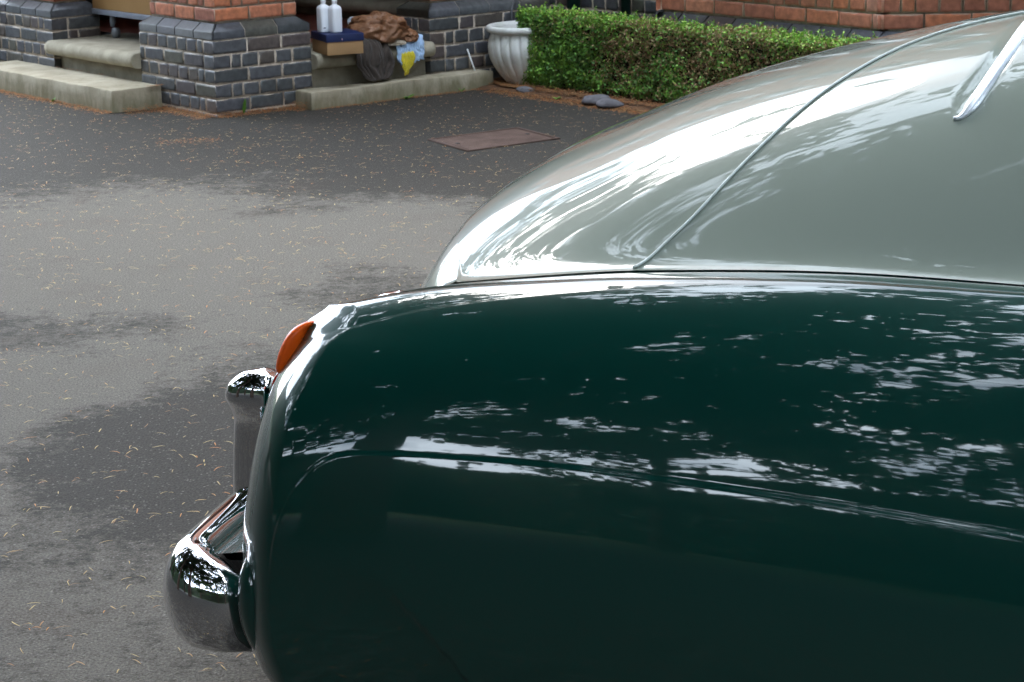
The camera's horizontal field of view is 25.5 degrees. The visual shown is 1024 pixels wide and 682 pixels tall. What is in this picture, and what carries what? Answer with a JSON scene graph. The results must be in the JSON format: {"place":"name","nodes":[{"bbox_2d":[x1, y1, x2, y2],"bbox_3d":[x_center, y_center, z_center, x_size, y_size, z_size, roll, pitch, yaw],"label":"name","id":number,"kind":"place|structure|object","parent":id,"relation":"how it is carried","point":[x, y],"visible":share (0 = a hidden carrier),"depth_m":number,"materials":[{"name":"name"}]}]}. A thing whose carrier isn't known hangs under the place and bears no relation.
{"place":"outdoors","nodes":[
{"label":"outdoors","id":0,"kind":"place"},
{"bbox_2d":[99,13,348,41],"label":"porch floor","id":1,"kind":"structure","parent":0,"point":[126,25],"depth_m":15.44,"materials":[{"name":"tile"}]},
{"bbox_2d":[92,0,151,37],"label":"wooden trolley","id":2,"kind":"object","parent":1,"relation":"on","point":[131,9],"visible":0.26,"depth_m":14.43,"materials":[{"name":"brown wood"}]},
{"bbox_2d":[294,0,409,17],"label":"door step","id":3,"kind":"object","parent":1,"relation":"on","point":[350,8],"depth_m":15.23,"materials":[{"name":"stone"}]},
{"bbox_2d":[0,89,640,681],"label":"driveway","id":4,"kind":"structure","parent":0,"point":[42,563],"depth_m":8.62,"materials":[{"name":"grey asphalt"}]},
{"bbox_2d":[0,0,100,67],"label":"porch pillar","id":5,"kind":"structure","parent":4,"relation":"on","point":[29,29],"depth_m":14.74,"materials":[{"name":"grey brick"}]},
{"bbox_2d":[0,60,161,112],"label":"stone step","id":6,"kind":"object","parent":4,"relation":"on","point":[103,92],"visible":1,"depth_m":13.82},
{"bbox_2d":[44,33,142,81],"bbox_3d":[-2.408,-1.732,14.322,0.617,0.305,1.152,-12,17,-36],"label":"door step","id":7,"kind":"object","parent":4,"relation":"on","point":[109,55],"depth_m":14.21,"materials":[{"name":"stone"}]},
{"bbox_2d":[139,0,312,116],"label":"porch pillar","id":8,"kind":"structure","parent":4,"relation":"on","point":[216,57],"depth_m":13.26,"materials":[{"name":"grey brick"}]},
{"bbox_2d":[242,100,245,114],"bbox_3d":[-1.556,-1.364,13.177,0.023,0.098,0.033,-2,14,0],"label":"weed","id":9,"kind":"object","parent":4,"relation":"on","point":[244,106],"visible":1,"depth_m":13.17,"materials":[{"name":"green plant"}]},
{"bbox_2d":[0,90,617,671],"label":"fallen needles","id":10,"kind":"object","parent":4,"relation":"on","point":[206,290],"visible":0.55,"depth_m":9.33,"materials":[{"name":"brown plant"}]},
{"bbox_2d":[0,66,662,147],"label":"leaf litter","id":11,"kind":"object","parent":4,"relation":"on","point":[503,83],"visible":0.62,"depth_m":13.39,"materials":[{"name":"brown plant"}]},
{"bbox_2d":[309,41,435,87],"bbox_3d":[-0.994,-1.667,13.907,0.864,0.305,0.617,-12,17,-36],"label":"door step","id":12,"kind":"object","parent":4,"relation":"on","point":[333,70],"depth_m":13.63,"materials":[{"name":"concrete"}]},
{"bbox_2d":[311,28,363,55],"bbox_3d":[-1.038,-1.780,13.470,0.230,0.121,0.309,-7,15,-21],"label":"shoe box","id":13,"kind":"object","parent":12,"relation":"on","point":[346,41],"visible":0.99,"depth_m":13.35,"materials":[{"name":"cardboard"}]},
{"bbox_2d":[316,0,328,32],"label":"plastic bottle","id":14,"kind":"object","parent":13,"relation":"on","point":[322,16],"visible":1,"depth_m":13.39,"materials":[{"name":"white plastic"}]},
{"bbox_2d":[328,0,341,32],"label":"plastic bottle","id":15,"kind":"object","parent":13,"relation":"on","point":[334,17],"visible":1,"depth_m":13.36,"materials":[{"name":"white plastic"}]},
{"bbox_2d":[388,39,406,45],"bbox_3d":[-0.707,-1.811,13.719,0.153,0.033,0.115,-7,15,-22],"label":"cloth","id":16,"kind":"object","parent":12,"relation":"on","point":[399,42],"visible":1,"depth_m":13.68,"materials":[{"name":"beige fabric"}]},
{"bbox_2d":[396,34,424,64],"bbox_3d":[-0.648,-1.779,13.804,0.238,0.171,0.160,-12,17,-37],"label":"shirt","id":17,"kind":"object","parent":12,"relation":"hanging from","point":[417,48],"visible":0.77,"depth_m":13.77,"materials":[{"name":"blue fabric"}]},
{"bbox_2d":[295,69,492,109],"bbox_3d":[-0.698,-1.532,13.740,1.345,0.107,0.174,-12,17,-36],"label":"stone step","id":18,"kind":"object","parent":4,"relation":"on","point":[376,91],"visible":1,"depth_m":13.63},
{"bbox_2d":[310,35,394,81],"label":"trousers","id":19,"kind":"object","parent":18,"relation":"on","point":[375,60],"visible":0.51,"depth_m":13.60,"materials":[{"name":"fabric"}]},
{"bbox_2d":[346,10,410,42],"bbox_3d":[-0.813,-1.916,13.755,0.416,0.180,0.352,-2,14,0],"label":"jacket","id":20,"kind":"object","parent":19,"relation":"on","point":[384,27],"visible":0.79,"depth_m":13.64,"materials":[{"name":"brown fabric"}]},
{"bbox_2d":[404,28,418,41],"bbox_3d":[-0.633,-1.865,13.772,0.136,0.082,0.130,5,15,24],"label":"jacket sleeve","id":21,"kind":"object","parent":20,"relation":"attached to","point":[413,36],"visible":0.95,"depth_m":13.73,"materials":[{"name":"brown fabric"}]},
{"bbox_2d":[401,51,415,75],"bbox_3d":[-0.636,-1.692,13.761,0.119,0.156,0.065,-12,17,-36],"label":"duster","id":22,"kind":"object","parent":18,"relation":"on","point":[408,59],"visible":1,"depth_m":13.73,"materials":[{"name":"yellow fabric"}]},
{"bbox_2d":[466,49,475,70],"bbox_3d":[-0.255,-1.749,14.092,0.010,0.132,0.098,-9,16,-29],"label":"plastic stick","id":23,"kind":"object","parent":18,"relation":"on","point":[471,60],"visible":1,"depth_m":14.09,"materials":[{"name":"white paint"}]},
{"bbox_2d":[396,0,549,77],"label":"porch pillar","id":24,"kind":"structure","parent":4,"relation":"on","point":[452,30],"depth_m":14.08,"materials":[{"name":"grey brick"}]},
{"bbox_2d":[511,0,514,20],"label":"cable","id":25,"kind":"object","parent":24,"relation":"attached to","point":[512,10],"visible":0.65,"depth_m":14.27,"materials":[{"name":"grey plastic"}]},
{"bbox_2d":[427,127,559,151],"bbox_3d":[-0.098,-1.072,12.020,0.674,0.008,0.474,-11,17,-34],"label":"inspection cover","id":26,"kind":"object","parent":4,"relation":"on","point":[476,141],"visible":1,"depth_m":12.00,"materials":[{"name":"metal"}]},
{"bbox_2d":[477,77,670,112],"bbox_3d":[1.984,-1.113,11.906,0.862,0.026,6.551,-12,17,-36],"label":"flower bed","id":27,"kind":"object","parent":4,"relation":"on","point":[635,104],"visible":0.22,"depth_m":13.50,"materials":[{"name":"soil"}]},
{"bbox_2d":[486,21,539,84],"bbox_3d":[0.098,-1.778,14.043,0.512,0.375,0.512,-2,14,0],"label":"garden urn","id":28,"kind":"object","parent":27,"relation":"on","point":[508,44],"visible":0.59,"depth_m":13.86,"materials":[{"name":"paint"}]},
{"bbox_2d":[516,86,533,92],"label":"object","id":29,"kind":"object","parent":27,"relation":"on","point":[523,89],"visible":1,"depth_m":13.74,"materials":[{"name":"grey stone"}]},
{"bbox_2d":[581,94,610,104],"bbox_3d":[0.499,-1.409,13.178,0.204,0.053,0.153,10,18,39],"label":"edging stone","id":30,"kind":"object","parent":27,"relation":"on","point":[590,99],"visible":0.81,"depth_m":13.14,"materials":[{"name":"grey stone"}]},
{"bbox_2d":[596,98,623,107],"bbox_3d":[0.560,-1.375,13.050,0.169,0.044,0.121,6,16,28],"label":"edging stone","id":31,"kind":"object","parent":27,"relation":"on","point":[608,103],"visible":1,"depth_m":13.01,"materials":[{"name":"grey stone"}]},
{"bbox_2d":[515,1,877,102],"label":"hedge","id":32,"kind":"object","parent":27,"relation":"on","point":[644,57],"visible":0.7,"depth_m":13.01,"materials":[{"name":"green plant"}]},
{"bbox_2d":[163,10,1023,681],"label":"vintage car","id":33,"kind":"object","parent":4,"relation":"on","point":[721,380],"visible":1,"depth_m":3.94,"materials":[{"name":"teal paint"}]},
{"label":"ground","id":34,"kind":"structure","parent":0,"visible":0},
{"bbox_2d":[86,0,1023,40],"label":"brick house","id":35,"kind":"structure","parent":34,"relation":"on","point":[867,18],"depth_m":12.25,"materials":[{"name":"red brick"}]},
{"bbox_2d":[566,0,580,11],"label":"drainpipe","id":36,"kind":"object","parent":35,"relation":"attached to","point":[572,3],"depth_m":14.17,"materials":[{"name":"teal metal"}]},
{"bbox_2d":[621,0,630,16],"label":"drainpipe","id":37,"kind":"object","parent":35,"relation":"attached to","point":[626,6],"depth_m":13.79,"materials":[{"name":"teal metal"}]}
]}

